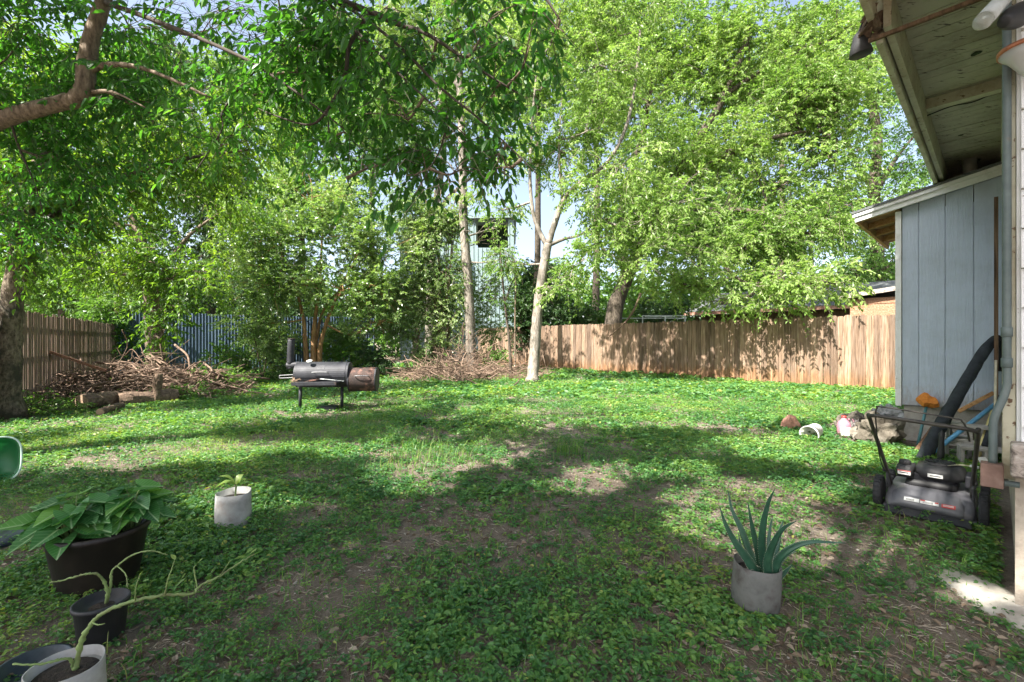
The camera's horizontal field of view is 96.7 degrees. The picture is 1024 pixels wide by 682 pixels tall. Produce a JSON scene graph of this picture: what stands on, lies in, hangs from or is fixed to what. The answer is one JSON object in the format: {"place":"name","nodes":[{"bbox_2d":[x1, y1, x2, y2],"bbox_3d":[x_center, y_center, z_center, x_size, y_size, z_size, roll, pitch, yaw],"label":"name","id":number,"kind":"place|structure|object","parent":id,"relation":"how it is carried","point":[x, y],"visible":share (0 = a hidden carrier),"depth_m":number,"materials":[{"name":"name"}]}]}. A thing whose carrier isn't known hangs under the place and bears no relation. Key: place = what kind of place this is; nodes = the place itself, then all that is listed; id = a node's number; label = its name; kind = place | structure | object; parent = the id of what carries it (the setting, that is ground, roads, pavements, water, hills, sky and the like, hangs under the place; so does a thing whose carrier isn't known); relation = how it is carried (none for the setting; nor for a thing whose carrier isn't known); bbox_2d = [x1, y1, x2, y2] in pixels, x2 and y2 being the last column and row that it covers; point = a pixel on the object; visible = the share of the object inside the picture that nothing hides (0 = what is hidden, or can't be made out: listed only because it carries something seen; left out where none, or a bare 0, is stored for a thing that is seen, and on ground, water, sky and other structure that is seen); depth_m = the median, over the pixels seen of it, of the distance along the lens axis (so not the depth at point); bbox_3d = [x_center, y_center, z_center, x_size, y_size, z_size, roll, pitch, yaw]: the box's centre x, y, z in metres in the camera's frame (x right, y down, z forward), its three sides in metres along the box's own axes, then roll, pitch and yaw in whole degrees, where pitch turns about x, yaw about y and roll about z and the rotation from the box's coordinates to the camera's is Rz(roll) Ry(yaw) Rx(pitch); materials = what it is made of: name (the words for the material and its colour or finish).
{"place":"outdoors","nodes":[
{"label":"outdoors","id":0,"kind":"place"},
{"bbox_2d":[397,215,515,360],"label":"metal building","id":1,"kind":"structure","parent":0,"point":[476,254],"depth_m":30.00,"materials":[{"name":"white metal"}]},
{"bbox_2d":[0,0,932,340],"label":"sky","id":2,"kind":"structure","parent":0,"point":[526,244],"materials":[{"name":"white"}]},
{"bbox_2d":[0,342,1023,681],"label":"ground","id":3,"kind":"structure","parent":0,"point":[950,636],"depth_m":2.73,"materials":[{"name":"plant"}]},
{"bbox_2d":[0,436,22,480],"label":"plastic tub","id":4,"kind":"object","parent":3,"relation":"on","point":[11,455],"visible":0.89,"depth_m":4.25,"materials":[{"name":"plastic"}]},
{"bbox_2d":[0,530,23,547],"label":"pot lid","id":5,"kind":"object","parent":3,"relation":"on","point":[7,538],"visible":0.4,"depth_m":2.92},
{"bbox_2d":[0,643,73,681],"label":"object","id":6,"kind":"object","parent":3,"relation":"on","point":[37,655],"visible":0.38,"depth_m":1.79,"materials":[{"name":"plastic"}]},
{"bbox_2d":[22,387,96,415],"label":"shrub","id":7,"kind":"object","parent":3,"relation":"on","point":[39,411],"visible":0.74,"depth_m":8.07,"materials":[{"name":"green plant"}]},
{"bbox_2d":[21,644,106,681],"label":"fabric pot","id":8,"kind":"object","parent":3,"relation":"on","point":[92,665],"visible":0.91,"depth_m":1.58,"materials":[{"name":"fabric"}]},
{"bbox_2d":[12,549,256,670],"bbox_3d":[-1.308,0.954,1.623,0.695,0.374,0.121,0,0,-25],"label":"trailing plant","id":9,"kind":"object","parent":8,"relation":"in","point":[75,664],"visible":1,"depth_m":1.58,"materials":[{"name":"green plant"}]},
{"bbox_2d":[0,233,135,319],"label":"background tree","id":10,"kind":"object","parent":3,"relation":"on","point":[45,298],"visible":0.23,"depth_m":29.27,"materials":[{"name":"green plant"}]},
{"bbox_2d":[22,311,116,408],"bbox_3d":[-11.008,0.360,11.364,0.157,1.880,10.655,0,0,-32],"label":"slat fence","id":11,"kind":"object","parent":3,"relation":"on","point":[70,337],"visible":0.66,"depth_m":10.23,"materials":[{"name":"wood"}]},
{"bbox_2d":[49,351,106,371],"bbox_3d":[-9.617,0.403,9.950,1.125,0.586,0.160,0,0,-39],"label":"plank","id":12,"kind":"object","parent":11,"relation":"on","point":[77,361],"visible":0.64,"depth_m":9.96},
{"bbox_2d":[24,371,131,406],"bbox_3d":[-10.165,0.733,9.479,4.241,1.147,2.738,0,0,0],"label":"brush pile","id":13,"kind":"object","parent":3,"relation":"on","point":[63,394],"visible":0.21,"depth_m":9.44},
{"bbox_2d":[41,519,150,600],"bbox_3d":[-2.205,1.144,2.430,0.434,0.312,0.434,0,0,0],"label":"planter tub","id":14,"kind":"object","parent":3,"relation":"on","point":[103,556],"visible":0.48,"depth_m":2.29,"materials":[{"name":"plastic"}]},
{"bbox_2d":[0,486,129,559],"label":"arrowhead plant","id":15,"kind":"object","parent":14,"relation":"on","point":[39,526],"visible":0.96,"depth_m":2.29,"materials":[{"name":"green plant"}]},
{"bbox_2d":[86,479,176,534],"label":"arrowhead plant","id":16,"kind":"object","parent":14,"relation":"on","point":[149,497],"visible":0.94,"depth_m":2.46,"materials":[{"name":"green plant"}]},
{"bbox_2d":[74,391,119,408],"bbox_3d":[-7.979,1.143,8.804,0.343,0.339,0.664,0,0,7],"label":"log","id":17,"kind":"object","parent":3,"relation":"on","point":[105,398],"visible":0.74,"depth_m":8.67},
{"bbox_2d":[70,588,130,645],"bbox_3d":[-1.795,1.215,1.990,0.200,0.170,0.200,0,0,0],"label":"nursery pot","id":18,"kind":"object","parent":3,"relation":"on","point":[85,610],"visible":0.77,"depth_m":1.96,"materials":[{"name":"black plastic"}]},
{"bbox_2d":[50,550,167,603],"bbox_3d":[-1.732,1.037,1.974,0.418,0.236,0.082,0,0,-10],"label":"bare stem plant","id":19,"kind":"object","parent":18,"relation":"on","point":[107,590],"visible":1,"depth_m":1.99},
{"bbox_2d":[71,281,142,365],"bbox_3d":[-13.693,-0.343,15.434,2.247,3.524,2.065,0,0,0],"label":"shrub","id":20,"kind":"object","parent":3,"relation":"on","point":[99,308],"visible":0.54,"depth_m":15.32,"materials":[{"name":"green plant"}]},
{"bbox_2d":[96,402,125,414],"bbox_3d":[-7.312,1.230,8.308,0.136,0.140,0.847,0,0,-20],"label":"log","id":21,"kind":"object","parent":3,"relation":"on","point":[105,409],"visible":0.91,"depth_m":8.15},
{"bbox_2d":[0,124,278,372],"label":"brush tree","id":22,"kind":"object","parent":3,"relation":"on","point":[150,279],"visible":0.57,"depth_m":12.06,"materials":[{"name":"green plant"}]},
{"bbox_2d":[56,271,237,313],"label":"background tree","id":23,"kind":"object","parent":3,"relation":"on","point":[183,298],"visible":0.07,"depth_m":20.65,"materials":[{"name":"green plant"}]},
{"bbox_2d":[118,389,178,406],"bbox_3d":[-7.460,1.168,9.360,0.316,0.327,0.969,0,0,40],"label":"log","id":24,"kind":"object","parent":3,"relation":"on","point":[126,398],"visible":0.76,"depth_m":9.23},
{"bbox_2d":[152,374,162,401],"bbox_3d":[-7.327,0.990,9.397,0.203,0.632,0.171,0,0,0],"label":"log","id":25,"kind":"object","parent":3,"relation":"on","point":[157,382],"visible":0.83,"depth_m":9.34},
{"bbox_2d":[0,3,320,420],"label":"maple tree","id":26,"kind":"object","parent":3,"relation":"on","point":[14,293],"visible":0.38,"depth_m":7.97,"materials":[{"name":"green plant"}]},
{"bbox_2d":[81,12,241,263],"bbox_3d":[-23.341,-9.537,29.914,13.256,21.685,6.138,0,0,0],"label":"background tree","id":27,"kind":"object","parent":3,"relation":"on","point":[206,86],"visible":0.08,"depth_m":28.98,"materials":[{"name":"green plant"}]},
{"bbox_2d":[49,330,278,399],"bbox_3d":[-8.701,0.525,10.987,6.242,1.577,4.014,0,0,0],"label":"brush pile","id":28,"kind":"object","parent":3,"relation":"on","point":[143,380],"visible":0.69,"depth_m":10.63,"materials":[{"name":"wood"}]},
{"bbox_2d":[149,380,228,400],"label":"shrub","id":29,"kind":"object","parent":3,"relation":"on","point":[195,393],"visible":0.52,"depth_m":9.99,"materials":[{"name":"green plant"}]},
{"bbox_2d":[131,116,267,313],"bbox_3d":[-16.537,-5.120,24.053,7.527,12.858,5.884,0,0,0],"label":"background tree","id":30,"kind":"object","parent":3,"relation":"on","point":[204,230],"visible":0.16,"depth_m":23.47,"materials":[{"name":"green plant"}]},
{"bbox_2d":[177,357,255,389],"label":"shrub","id":31,"kind":"object","parent":3,"relation":"on","point":[232,373],"visible":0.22,"depth_m":11.54,"materials":[{"name":"green plant"}]},
{"bbox_2d":[214,486,251,531],"bbox_3d":[-1.954,1.179,3.201,0.228,0.243,0.239,0,0,0],"label":"fabric pot","id":32,"kind":"object","parent":3,"relation":"on","point":[231,508],"visible":0.87,"depth_m":3.12,"materials":[{"name":"fabric"}]},
{"bbox_2d":[214,474,246,495],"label":"seedling","id":33,"kind":"object","parent":32,"relation":"in","point":[238,478],"visible":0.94,"depth_m":3.18,"materials":[{"name":"green plant"}]},
{"bbox_2d":[98,312,373,372],"bbox_3d":[-10.316,0.126,18.119,9.391,2.348,0.195,0,0,-29],"label":"metal fence","id":34,"kind":"object","parent":3,"relation":"on","point":[192,348],"visible":0.2,"depth_m":17.26,"materials":[{"name":"metal"}]},
{"bbox_2d":[193,337,283,378],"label":"shrub","id":35,"kind":"object","parent":3,"relation":"on","point":[237,359],"visible":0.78,"depth_m":13.87,"materials":[{"name":"green plant"}]},
{"bbox_2d":[228,315,299,376],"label":"shrub","id":36,"kind":"object","parent":3,"relation":"on","point":[265,344],"visible":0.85,"depth_m":15.07,"materials":[{"name":"green plant"}]},
{"bbox_2d":[189,258,344,316],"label":"background tree","id":37,"kind":"object","parent":3,"relation":"on","point":[293,310],"visible":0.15,"depth_m":22.09,"materials":[{"name":"green plant"}]},
{"bbox_2d":[200,35,339,315],"bbox_3d":[-15.449,-9.062,30.064,11.289,20.735,5.972,0,0,0],"label":"background tree","id":38,"kind":"object","parent":3,"relation":"on","point":[255,93],"visible":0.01,"depth_m":29.32,"materials":[{"name":"green plant"}]},
{"bbox_2d":[230,309,310,371],"bbox_3d":[-9.143,0.081,17.635,2.895,2.867,2.383,0,0,0],"label":"shrub","id":39,"kind":"object","parent":3,"relation":"on","point":[293,327],"visible":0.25,"depth_m":17.45,"materials":[{"name":"green plant"}]},
{"bbox_2d":[259,363,292,381],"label":"shrub","id":40,"kind":"object","parent":3,"relation":"on","point":[284,371],"visible":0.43,"depth_m":14.52,"materials":[{"name":"green plant"}]},
{"bbox_2d":[0,0,596,276],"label":"hackberry tree","id":41,"kind":"object","parent":3,"relation":"on","point":[84,92],"visible":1,"depth_m":4.00,"materials":[{"name":"green plant"}]},
{"bbox_2d":[219,79,389,301],"bbox_3d":[-11.719,-6.759,25.609,10.426,16.132,6.123,0,0,17],"label":"background tree","id":42,"kind":"object","parent":3,"relation":"on","point":[301,184],"visible":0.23,"depth_m":24.82,"materials":[{"name":"green plant"}]},
{"bbox_2d":[199,140,431,361],"bbox_3d":[-6.846,-2.874,16.005,8.098,8.386,4.907,0,0,0],"label":"crape myrtle","id":43,"kind":"object","parent":3,"relation":"on","point":[366,285],"visible":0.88,"depth_m":15.57,"materials":[{"name":"green plant"}]},
{"bbox_2d":[279,338,379,411],"bbox_3d":[-3.441,0.626,8.504,1.782,1.350,0.770,0,0,-6],"label":"smoker grill","id":44,"kind":"object","parent":3,"relation":"on","point":[357,379],"visible":0.98,"depth_m":8.45,"materials":[{"name":"black metal"}]},
{"bbox_2d":[309,312,374,361],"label":"shrub","id":45,"kind":"object","parent":3,"relation":"on","point":[339,339],"visible":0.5,"depth_m":18.31,"materials":[{"name":"green plant"}]},
{"bbox_2d":[308,331,386,367],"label":"shrub","id":46,"kind":"object","parent":3,"relation":"on","point":[336,355],"visible":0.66,"depth_m":16.66,"materials":[{"name":"green plant"}]},
{"bbox_2d":[299,1,446,344],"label":"background tree","id":47,"kind":"object","parent":3,"relation":"on","point":[372,172],"visible":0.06,"depth_m":28.14,"materials":[{"name":"green plant"}]},
{"bbox_2d":[350,339,401,376],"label":"shrub","id":48,"kind":"object","parent":3,"relation":"on","point":[378,358],"visible":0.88,"depth_m":15.95,"materials":[{"name":"green plant"}]},
{"bbox_2d":[314,18,509,359],"bbox_3d":[-4.538,-7.106,21.689,10.049,16.820,5.403,0,0,0],"label":"tree","id":49,"kind":"object","parent":3,"relation":"on","point":[428,96],"visible":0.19,"depth_m":21.14,"materials":[{"name":"green plant"}]},
{"bbox_2d":[372,269,463,361],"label":"background tree","id":50,"kind":"object","parent":3,"relation":"on","point":[418,335],"visible":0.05,"depth_m":26.78,"materials":[{"name":"green plant"}]},
{"bbox_2d":[276,0,560,370],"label":"straight tree","id":51,"kind":"object","parent":3,"relation":"on","point":[411,15],"visible":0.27,"depth_m":16.46,"materials":[{"name":"green plant"}]},
{"bbox_2d":[1,251,850,357],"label":"wood","id":52,"kind":"object","parent":3,"relation":"on","point":[633,292],"visible":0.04,"depth_m":37.90,"materials":[{"name":"green plant"}]},
{"bbox_2d":[356,178,518,373],"bbox_3d":[-2.849,-2.372,17.568,6.255,7.816,3.727,0,0,0],"label":"vine tree","id":53,"kind":"object","parent":3,"relation":"on","point":[437,304],"visible":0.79,"depth_m":16.88,"materials":[{"name":"green plant"}]},
{"bbox_2d":[384,344,501,383],"bbox_3d":[-2.137,0.703,14.544,4.356,1.224,2.996,0,0,0],"label":"brush pile","id":54,"kind":"object","parent":3,"relation":"on","point":[459,371],"visible":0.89,"depth_m":14.30,"materials":[{"name":"wood"}]},
{"bbox_2d":[418,322,517,376],"bbox_3d":[-1.806,0.324,16.139,4.023,1.952,2.513,0,0,0],"label":"brush pile","id":55,"kind":"object","parent":3,"relation":"on","point":[475,355],"visible":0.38,"depth_m":16.10,"materials":[{"name":"wood"}]},
{"bbox_2d":[476,341,512,368],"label":"shrub","id":56,"kind":"object","parent":3,"relation":"on","point":[497,355],"visible":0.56,"depth_m":16.98,"materials":[{"name":"green plant"}]},
{"bbox_2d":[479,243,516,378],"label":"sapling","id":57,"kind":"object","parent":3,"relation":"on","point":[504,299],"visible":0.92,"depth_m":15.36,"materials":[{"name":"green plant"}]},
{"bbox_2d":[441,348,561,381],"bbox_3d":[-0.495,0.738,15.516,4.875,1.180,3.149,0,0,0],"label":"brush pile","id":58,"kind":"object","parent":3,"relation":"on","point":[503,370],"visible":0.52,"depth_m":15.36,"materials":[{"name":"wood"}]},
{"bbox_2d":[0,361,1023,681],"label":"ground cover","id":59,"kind":"object","parent":3,"relation":"on","point":[184,529],"visible":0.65,"depth_m":3.30,"materials":[{"name":"green plant"}]},
{"bbox_2d":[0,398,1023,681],"bbox_3d":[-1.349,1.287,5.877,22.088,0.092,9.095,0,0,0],"label":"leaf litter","id":60,"kind":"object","parent":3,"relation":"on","point":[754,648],"visible":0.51,"depth_m":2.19,"materials":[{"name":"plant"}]},
{"bbox_2d":[5,424,1020,680],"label":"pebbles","id":61,"kind":"object","parent":3,"relation":"on","point":[587,624],"visible":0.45,"depth_m":2.16,"materials":[{"name":"stone"}]},
{"bbox_2d":[503,264,532,371],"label":"sapling","id":62,"kind":"object","parent":3,"relation":"on","point":[515,316],"visible":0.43,"depth_m":16.18,"materials":[{"name":"brown plant"}]},
{"bbox_2d":[498,257,551,362],"bbox_3d":[0.648,-1.367,22.067,2.695,5.340,2.928,0,0,0],"label":"shrub","id":63,"kind":"object","parent":3,"relation":"on","point":[524,305],"visible":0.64,"depth_m":21.65,"materials":[{"name":"green plant"}]},
{"bbox_2d":[474,1,592,282],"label":"background tree","id":64,"kind":"object","parent":3,"relation":"on","point":[537,257],"visible":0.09,"depth_m":27.85,"materials":[{"name":"green plant"}]},
{"bbox_2d":[518,257,572,321],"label":"background tree","id":65,"kind":"object","parent":3,"relation":"on","point":[549,275],"visible":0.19,"depth_m":33.13,"materials":[{"name":"green plant"}]},
{"bbox_2d":[542,293,601,325],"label":"shrub","id":66,"kind":"object","parent":3,"relation":"on","point":[587,311],"visible":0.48,"depth_m":21.63,"materials":[{"name":"green plant"}]},
{"bbox_2d":[477,0,732,382],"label":"forked tree","id":67,"kind":"object","parent":3,"relation":"on","point":[654,211],"visible":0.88,"depth_m":13.85,"materials":[{"name":"green plant"}]},
{"bbox_2d":[578,293,640,333],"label":"shrub","id":68,"kind":"object","parent":3,"relation":"on","point":[602,318],"visible":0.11,"depth_m":22.64,"materials":[{"name":"green plant"}]},
{"bbox_2d":[549,0,672,309],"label":"background tree","id":69,"kind":"object","parent":3,"relation":"on","point":[596,289],"visible":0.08,"depth_m":26.74,"materials":[{"name":"green plant"}]},
{"bbox_2d":[622,315,685,322],"bbox_3d":[6.511,0.036,21.150,3.651,2.529,1.350,0,0,0],"label":"pipe rack","id":70,"kind":"object","parent":3,"relation":"on","point":[664,318],"visible":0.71,"depth_m":20.48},
{"bbox_2d":[627,289,706,354],"bbox_3d":[7.949,-0.669,23.387,3.959,4.005,3.150,0,0,0],"label":"shrub","id":71,"kind":"object","parent":3,"relation":"on","point":[657,310],"visible":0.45,"depth_m":23.04,"materials":[{"name":"plant"}]},
{"bbox_2d":[478,315,894,388],"bbox_3d":[5.494,0.290,16.657,0.157,2.020,21.194,0,0,-43],"label":"picket fence","id":72,"kind":"object","parent":3,"relation":"on","point":[779,350],"visible":0.49,"depth_m":14.70,"materials":[{"name":"brown wood"}]},
{"bbox_2d":[580,103,802,297],"bbox_3d":[12.427,-7.731,31.984,15.450,18.080,6.600,0,0,0],"label":"background tree","id":73,"kind":"object","parent":3,"relation":"on","point":[745,203],"visible":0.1,"depth_m":31.37,"materials":[{"name":"green plant"}]},
{"bbox_2d":[581,0,898,337],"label":"spreading tree","id":74,"kind":"object","parent":3,"relation":"on","point":[682,71],"visible":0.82,"depth_m":16.59,"materials":[{"name":"green plant"}]},
{"bbox_2d":[731,553,782,615],"bbox_3d":[1.207,1.197,2.251,0.217,0.217,0.223,0,0,0],"label":"fabric pot","id":75,"kind":"object","parent":3,"relation":"on","point":[751,590],"visible":0.69,"depth_m":2.16,"materials":[{"name":"fabric"}]},
{"bbox_2d":[719,488,840,579],"bbox_3d":[1.270,0.938,2.235,0.574,0.501,0.370,0,0,0],"label":"aloe plant","id":76,"kind":"object","parent":75,"relation":"in","point":[769,557],"visible":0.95,"depth_m":2.19,"materials":[{"name":"plant"}]},
{"bbox_2d":[696,0,858,280],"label":"background tree","id":77,"kind":"object","parent":3,"relation":"on","point":[759,84],"visible":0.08,"depth_m":29.83,"materials":[{"name":"green plant"}]},
{"bbox_2d":[684,280,894,368],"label":"neighbour house","id":78,"kind":"structure","parent":3,"relation":"on","point":[819,308],"depth_m":21.34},
{"bbox_2d":[781,414,800,431],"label":"red rock","id":79,"kind":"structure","parent":3,"relation":"on","point":[789,421],"depth_m":6.53,"materials":[{"name":"red stone"}]},
{"bbox_2d":[735,175,868,291],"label":"background tree","id":80,"kind":"object","parent":3,"relation":"on","point":[803,247],"visible":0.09,"depth_m":31.43,"materials":[{"name":"green plant"}]},
{"bbox_2d":[799,423,822,438],"bbox_3d":[3.990,1.225,6.045,0.287,0.234,0.232,0,0,-40],"label":"bucket","id":81,"kind":"object","parent":3,"relation":"on","point":[815,428],"visible":0.73,"depth_m":6.05,"materials":[{"name":"white plastic"}]},
{"bbox_2d":[837,416,853,437],"bbox_3d":[4.509,1.157,6.175,0.165,0.285,0.170,0,0,-19],"label":"jug","id":82,"kind":"object","parent":3,"relation":"on","point":[843,425],"visible":0.85,"depth_m":6.12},
{"bbox_2d":[833,410,864,427],"bbox_3d":[4.965,1.156,6.562,0.575,0.296,0.356,0,0,0],"label":"rubble chunk","id":83,"kind":"object","parent":3,"relation":"on","point":[857,414],"visible":0.2,"depth_m":6.56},
{"bbox_2d":[814,242,894,280],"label":"background tree","id":84,"kind":"object","parent":3,"relation":"on","point":[886,251],"visible":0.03,"depth_m":29.80,"materials":[{"name":"green plant"}]},
{"bbox_2d":[839,286,894,379],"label":"board shed","id":85,"kind":"structure","parent":3,"relation":"on","point":[880,301],"depth_m":14.55,"materials":[{"name":"wood"}]},
{"bbox_2d":[805,9,932,284],"bbox_3d":[21.105,-8.665,24.747,10.448,19.931,6.156,0,0,-14],"label":"tall tree","id":86,"kind":"object","parent":3,"relation":"on","point":[878,263],"visible":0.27,"depth_m":24.58,"materials":[{"name":"green plant"}]},
{"bbox_2d":[849,410,906,443],"bbox_3d":[4.727,1.097,5.877,0.611,0.415,0.482,0,0,-25],"label":"rubble chunk","id":87,"kind":"object","parent":3,"relation":"on","point":[890,431],"visible":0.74,"depth_m":5.75,"materials":[{"name":"stone"}]},
{"bbox_2d":[871,403,903,417],"bbox_3d":[5.245,1.089,6.337,0.487,0.431,0.518,0,0,0],"label":"rubble chunk","id":88,"kind":"object","parent":3,"relation":"on","point":[890,412],"visible":0.15,"depth_m":6.25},
{"bbox_2d":[879,518,942,540],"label":"heart leaf vine","id":89,"kind":"object","parent":3,"relation":"on","point":[901,522],"visible":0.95,"depth_m":3.04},
{"bbox_2d":[852,161,1001,446],"bbox_3d":[6.148,-0.383,6.657,2.739,3.366,1.432,0,0,-43],"label":"lean to shed","id":90,"kind":"object","parent":3,"relation":"on","point":[941,234],"visible":0.86,"depth_m":5.68,"materials":[{"name":"wood"}]},
{"bbox_2d":[916,392,939,444],"bbox_3d":[5.157,0.969,5.717,0.322,0.636,0.228,0,0,0],"label":"sponge mop","id":91,"kind":"object","parent":3,"relation":"on","point":[926,401],"visible":0.91,"depth_m":5.68,"materials":[{"name":"orange plastic"}]},
{"bbox_2d":[866,406,990,529],"bbox_3d":[2.997,0.868,3.287,1.405,0.870,0.622,0,0,-43],"label":"lawn mower","id":92,"kind":"object","parent":3,"relation":"on","point":[942,489],"visible":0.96,"depth_m":3.33,"materials":[{"name":"black plastic"}]},
{"bbox_2d":[858,0,1023,605],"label":"house","id":93,"kind":"structure","parent":3,"relation":"on","point":[959,89],"depth_m":3.17,"materials":[{"name":"painted siding"},{"name":"wood"},{"name":"shingle"}]},
{"bbox_2d":[849,23,873,60],"bbox_3d":[2.306,-2.030,3.007,0.131,0.295,0.132,0,0,0],"label":"can lamp","id":94,"kind":"object","parent":93,"relation":"attached to","point":[861,47],"visible":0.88,"depth_m":2.98,"materials":[{"name":"grey metal"}]},
{"bbox_2d":[957,391,993,412],"bbox_3d":[5.504,0.725,5.399,0.320,0.280,0.091,0,0,43],"label":"lumber offcut","id":95,"kind":"object","parent":93,"relation":"attached to","point":[975,402],"visible":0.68,"depth_m":5.37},
{"bbox_2d":[972,0,1023,30],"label":"floodlight","id":96,"kind":"object","parent":93,"relation":"attached to","point":[1011,17],"visible":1,"depth_m":1.94,"materials":[{"name":"white glass"}]},
{"bbox_2d":[996,38,1023,76],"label":"wall lamp","id":97,"kind":"object","parent":93,"relation":"attached to","point":[1011,55],"visible":1,"depth_m":2.10,"materials":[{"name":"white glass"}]},
{"bbox_2d":[937,430,944,459],"bbox_3d":[4.537,1.121,4.814,0.069,0.361,0.060,0,0,0],"label":"garden spike","id":98,"kind":"object","parent":3,"relation":"on","point":[941,449],"visible":0.88,"depth_m":4.80,"materials":[{"name":"black plastic"}]},
{"bbox_2d":[915,335,1001,458],"bbox_3d":[5.072,0.646,5.149,1.397,1.436,0.153,0,0,-17],"label":"folded canopy","id":99,"kind":"object","parent":3,"relation":"on","point":[950,408],"visible":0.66,"depth_m":5.12,"materials":[{"name":"black fabric"}]},
{"bbox_2d":[944,438,973,458],"bbox_3d":[5.033,1.205,5.010,0.390,0.190,0.190,0,0,41],"label":"cinder block","id":100,"kind":"object","parent":3,"relation":"on","point":[968,454],"depth_m":5.02,"materials":[{"name":"concrete"}]},
{"bbox_2d":[946,421,987,442],"bbox_3d":[5.054,1.013,5.002,0.190,0.190,0.390,0,0,-40],"label":"cinder block","id":101,"kind":"object","parent":100,"relation":"on","point":[964,439],"depth_m":5.00,"materials":[{"name":"concrete"}]},
{"bbox_2d":[936,402,993,452],"bbox_3d":[5.019,0.965,5.050,1.062,0.629,0.046,0,0,-11],"label":"blue pipe","id":102,"kind":"object","parent":3,"relation":"on","point":[975,419],"visible":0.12,"depth_m":5.06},
{"bbox_2d":[935,568,1023,637],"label":"stone slab","id":103,"kind":"structure","parent":3,"relation":"on","point":[995,593],"depth_m":2.28,"materials":[{"name":"stone"}]},
{"bbox_2d":[957,443,1001,462],"bbox_3d":[4.939,1.205,4.758,0.390,0.190,0.190,0,0,35],"label":"cinder block","id":104,"kind":"object","parent":3,"relation":"on","point":[961,448],"depth_m":4.78,"materials":[{"name":"concrete"}]},
{"bbox_2d":[994,360,996,404],"bbox_3d":[5.330,0.760,5.021,0.472,1.089,0.024,0,0,-42],"label":"bamboo stick","id":105,"kind":"object","parent":3,"relation":"on","point":[995,380],"visible":0.34,"depth_m":5.10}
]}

